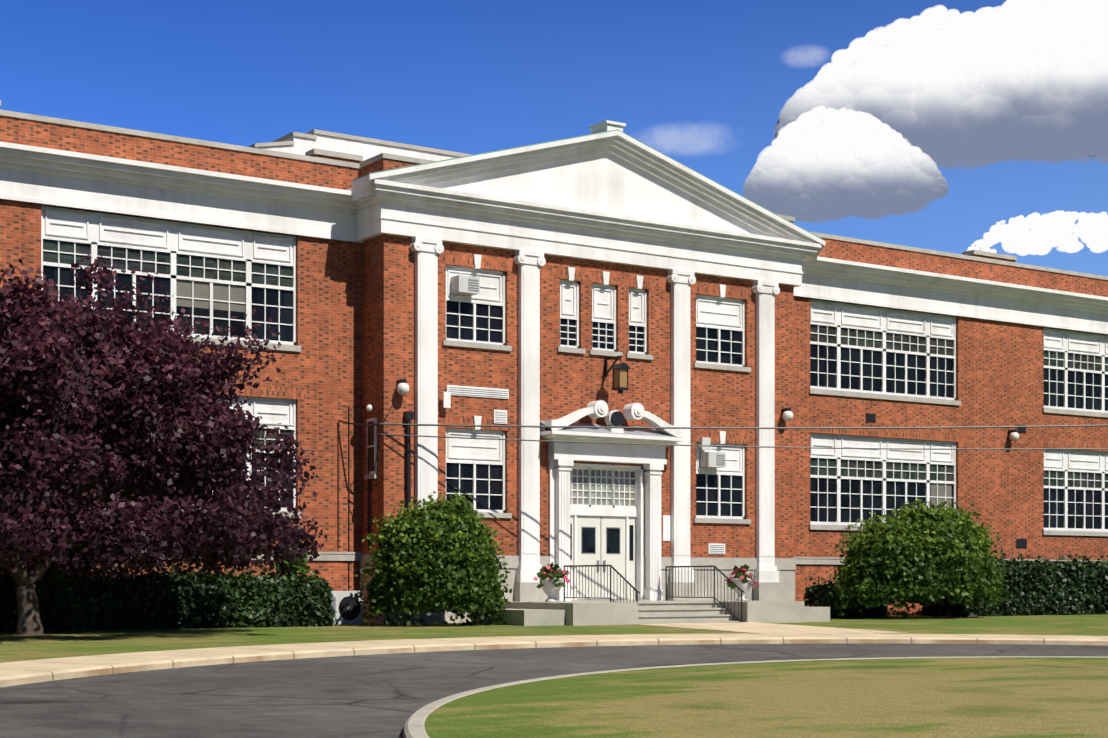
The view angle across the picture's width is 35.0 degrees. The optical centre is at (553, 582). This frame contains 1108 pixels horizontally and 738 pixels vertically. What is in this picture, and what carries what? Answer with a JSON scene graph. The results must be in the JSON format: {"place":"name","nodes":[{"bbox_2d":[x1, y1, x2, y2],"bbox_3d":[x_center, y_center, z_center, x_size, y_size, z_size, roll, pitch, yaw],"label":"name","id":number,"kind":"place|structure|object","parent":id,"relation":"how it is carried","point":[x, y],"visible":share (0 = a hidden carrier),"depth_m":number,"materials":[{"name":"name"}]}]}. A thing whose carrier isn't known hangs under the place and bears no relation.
{"place":"outdoors","nodes":[
{"label":"outdoors","id":0,"kind":"place"},
{"bbox_2d":[331,275,725,623],"bbox_3d":[3.792,-3.322,49.533,22.800,8.858,1.690,0,0,-34],"label":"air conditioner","id":1,"kind":"object","parent":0,"point":[459,284],"visible":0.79,"depth_m":44.46,"materials":[{"name":"white metal"}]},
{"bbox_2d":[0,100,1107,623],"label":"building","id":2,"kind":"structure","parent":0,"point":[608,196],"depth_m":46.80,"materials":[{"name":"red brick"}]},
{"bbox_2d":[176,279,951,509],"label":"window blinds","id":3,"kind":"object","parent":2,"relation":"attached to","point":[201,290],"visible":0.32,"depth_m":42.42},
{"bbox_2d":[352,129,824,240],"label":"roof","id":4,"kind":"structure","parent":2,"relation":"attached to","point":[566,139],"depth_m":45.80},
{"bbox_2d":[570,515,635,599],"bbox_3d":[1.247,-0.648,47.407,2.360,2.290,0.060,0,0,-34],"label":"double door","id":5,"kind":"structure","parent":2,"relation":"attached to","point":[615,561],"depth_m":47.41,"materials":[{"name":"white wood"}]},
{"bbox_2d":[0,643,1107,737],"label":"asphalt","id":6,"kind":"structure","parent":0,"point":[374,696],"depth_m":24.51,"materials":[{"name":"grey asphalt"}]},
{"bbox_2d":[403,656,1107,737],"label":"island kerb","id":7,"kind":"structure","parent":6,"relation":"on","point":[414,726],"depth_m":23.31,"materials":[{"name":"grey concrete"}]},
{"bbox_2d":[0,622,1107,686],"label":"pavement","id":8,"kind":"structure","parent":0,"point":[27,672],"depth_m":34.25,"materials":[{"name":"beige concrete"}]},
{"bbox_2d":[0,0,1107,275],"label":"sky","id":9,"kind":"structure","parent":0,"point":[705,85],"materials":[{"name":"blue"}]},
{"bbox_2d":[540,421,682,437],"bbox_3d":[1.548,-4.098,46.965,4.320,0.330,0.710,0,0,-34],"label":"building lead","id":10,"kind":"object","parent":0,"point":[646,432],"visible":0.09,"depth_m":46.86,"materials":[{"name":"grey metal"}]},
{"bbox_2d":[614,368,626,387],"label":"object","id":11,"kind":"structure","parent":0,"point":[623,377],"depth_m":46.55,"materials":[{"name":"yellow glass"}]},
{"bbox_2d":[471,599,829,625],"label":"steps","id":12,"kind":"structure","parent":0,"point":[587,612],"depth_m":44.44,"materials":[{"name":"grey concrete"}]},
{"bbox_2d":[218,253,1107,450],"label":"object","id":13,"kind":"object","parent":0,"point":[299,393],"visible":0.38,"depth_m":48.96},
{"bbox_2d":[366,383,1018,440],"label":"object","id":14,"kind":"object","parent":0,"point":[403,388],"visible":0.88,"depth_m":43.81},
{"bbox_2d":[424,657,1107,737],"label":"lawn island","id":15,"kind":"structure","parent":0,"point":[1020,697],"depth_m":21.29,"materials":[{"name":"green plant"}]},
{"bbox_2d":[743,106,948,221],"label":"cloud","id":16,"kind":"structure","parent":0,"point":[811,166],"depth_m":2623.97,"materials":[{"name":"white"}]},
{"bbox_2d":[774,0,1107,168],"bbox_3d":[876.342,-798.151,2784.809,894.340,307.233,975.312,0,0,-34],"label":"cloud","id":17,"kind":"structure","parent":0,"point":[942,86],"depth_m":2695.00,"materials":[{"name":"white"}]},
{"bbox_2d":[967,210,1107,255],"bbox_3d":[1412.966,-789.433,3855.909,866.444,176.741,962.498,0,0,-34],"label":"cloud","id":18,"kind":"structure","parent":0,"point":[1045,234],"depth_m":3911.10,"materials":[{"name":"white"}]},
{"bbox_3d":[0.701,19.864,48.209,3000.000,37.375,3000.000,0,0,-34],"label":"ground surface","id":19,"kind":"structure","parent":0,"visible":0},
{"bbox_2d":[0,254,326,634],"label":"tree","id":20,"kind":"object","parent":19,"relation":"on","point":[172,376],"depth_m":33.33,"materials":[{"name":"purple plant"}]},
{"bbox_2d":[0,561,335,631],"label":"hedge","id":21,"kind":"object","parent":19,"relation":"on","point":[111,605],"depth_m":39.02,"materials":[{"name":"green plant"}]},
{"bbox_2d":[271,543,310,575],"bbox_3d":[-6.161,-0.630,41.237,0.932,1.261,0.788,0,0,-34],"label":"shrub","id":22,"kind":"object","parent":19,"relation":"on","point":[303,569],"depth_m":41.01,"materials":[{"name":"green plant"}]},
{"bbox_2d":[350,487,512,626],"bbox_3d":[-2.959,-0.536,41.818,4.073,3.408,3.558,0,0,-34],"label":"bush","id":23,"kind":"object","parent":19,"relation":"on","point":[472,536],"depth_m":40.85,"materials":[{"name":"green plant"}]},
{"bbox_2d":[0,614,1107,662],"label":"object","id":24,"kind":"structure","parent":19,"relation":"on","point":[14,647],"depth_m":38.16,"materials":[{"name":"green plant"}]},
{"bbox_2d":[803,577,888,617],"bbox_3d":[8.557,0.515,51.344,2.523,1.483,1.404,0,0,-34],"label":"hedge","id":25,"kind":"object","parent":19,"relation":"on","point":[869,612],"depth_m":50.84,"materials":[{"name":"green plant"}]},
{"bbox_2d":[821,499,1013,618],"bbox_3d":[10.543,-0.622,50.683,6.582,3.564,4.645,0,0,-34],"label":"bush","id":26,"kind":"object","parent":19,"relation":"on","point":[971,542],"depth_m":49.28,"materials":[{"name":"green plant"}]},
{"bbox_2d":[920,553,1107,616],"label":"hedge","id":27,"kind":"object","parent":19,"relation":"on","point":[1020,606],"depth_m":55.00,"materials":[{"name":"green plant"}]},
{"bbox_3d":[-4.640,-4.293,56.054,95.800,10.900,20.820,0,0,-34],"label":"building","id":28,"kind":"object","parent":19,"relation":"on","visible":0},
{"bbox_2d":[43,239,1107,488],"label":"windows","id":29,"kind":"structure","parent":28,"relation":"attached to","point":[855,467],"depth_m":53.42,"materials":[{"name":"white glass"}]},
{"bbox_2d":[570,469,634,505],"bbox_3d":[1.253,-2.553,47.399,2.280,0.940,0.020,0,0,-34],"label":"transom window","id":30,"kind":"structure","parent":28,"relation":"attached to","point":[632,488],"depth_m":47.42,"materials":[{"name":"white glass"}]},
{"bbox_2d":[539,578,753,601],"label":"planter urns","id":31,"kind":"object","parent":28,"relation":"on","point":[550,590],"visible":0.71,"depth_m":43.74,"materials":[{"name":"white stone"}]},
{"bbox_2d":[533,561,758,588],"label":"flowers","id":32,"kind":"object","parent":31,"relation":"in","point":[541,575],"depth_m":43.84,"materials":[{"name":"pink plant"}]}
]}

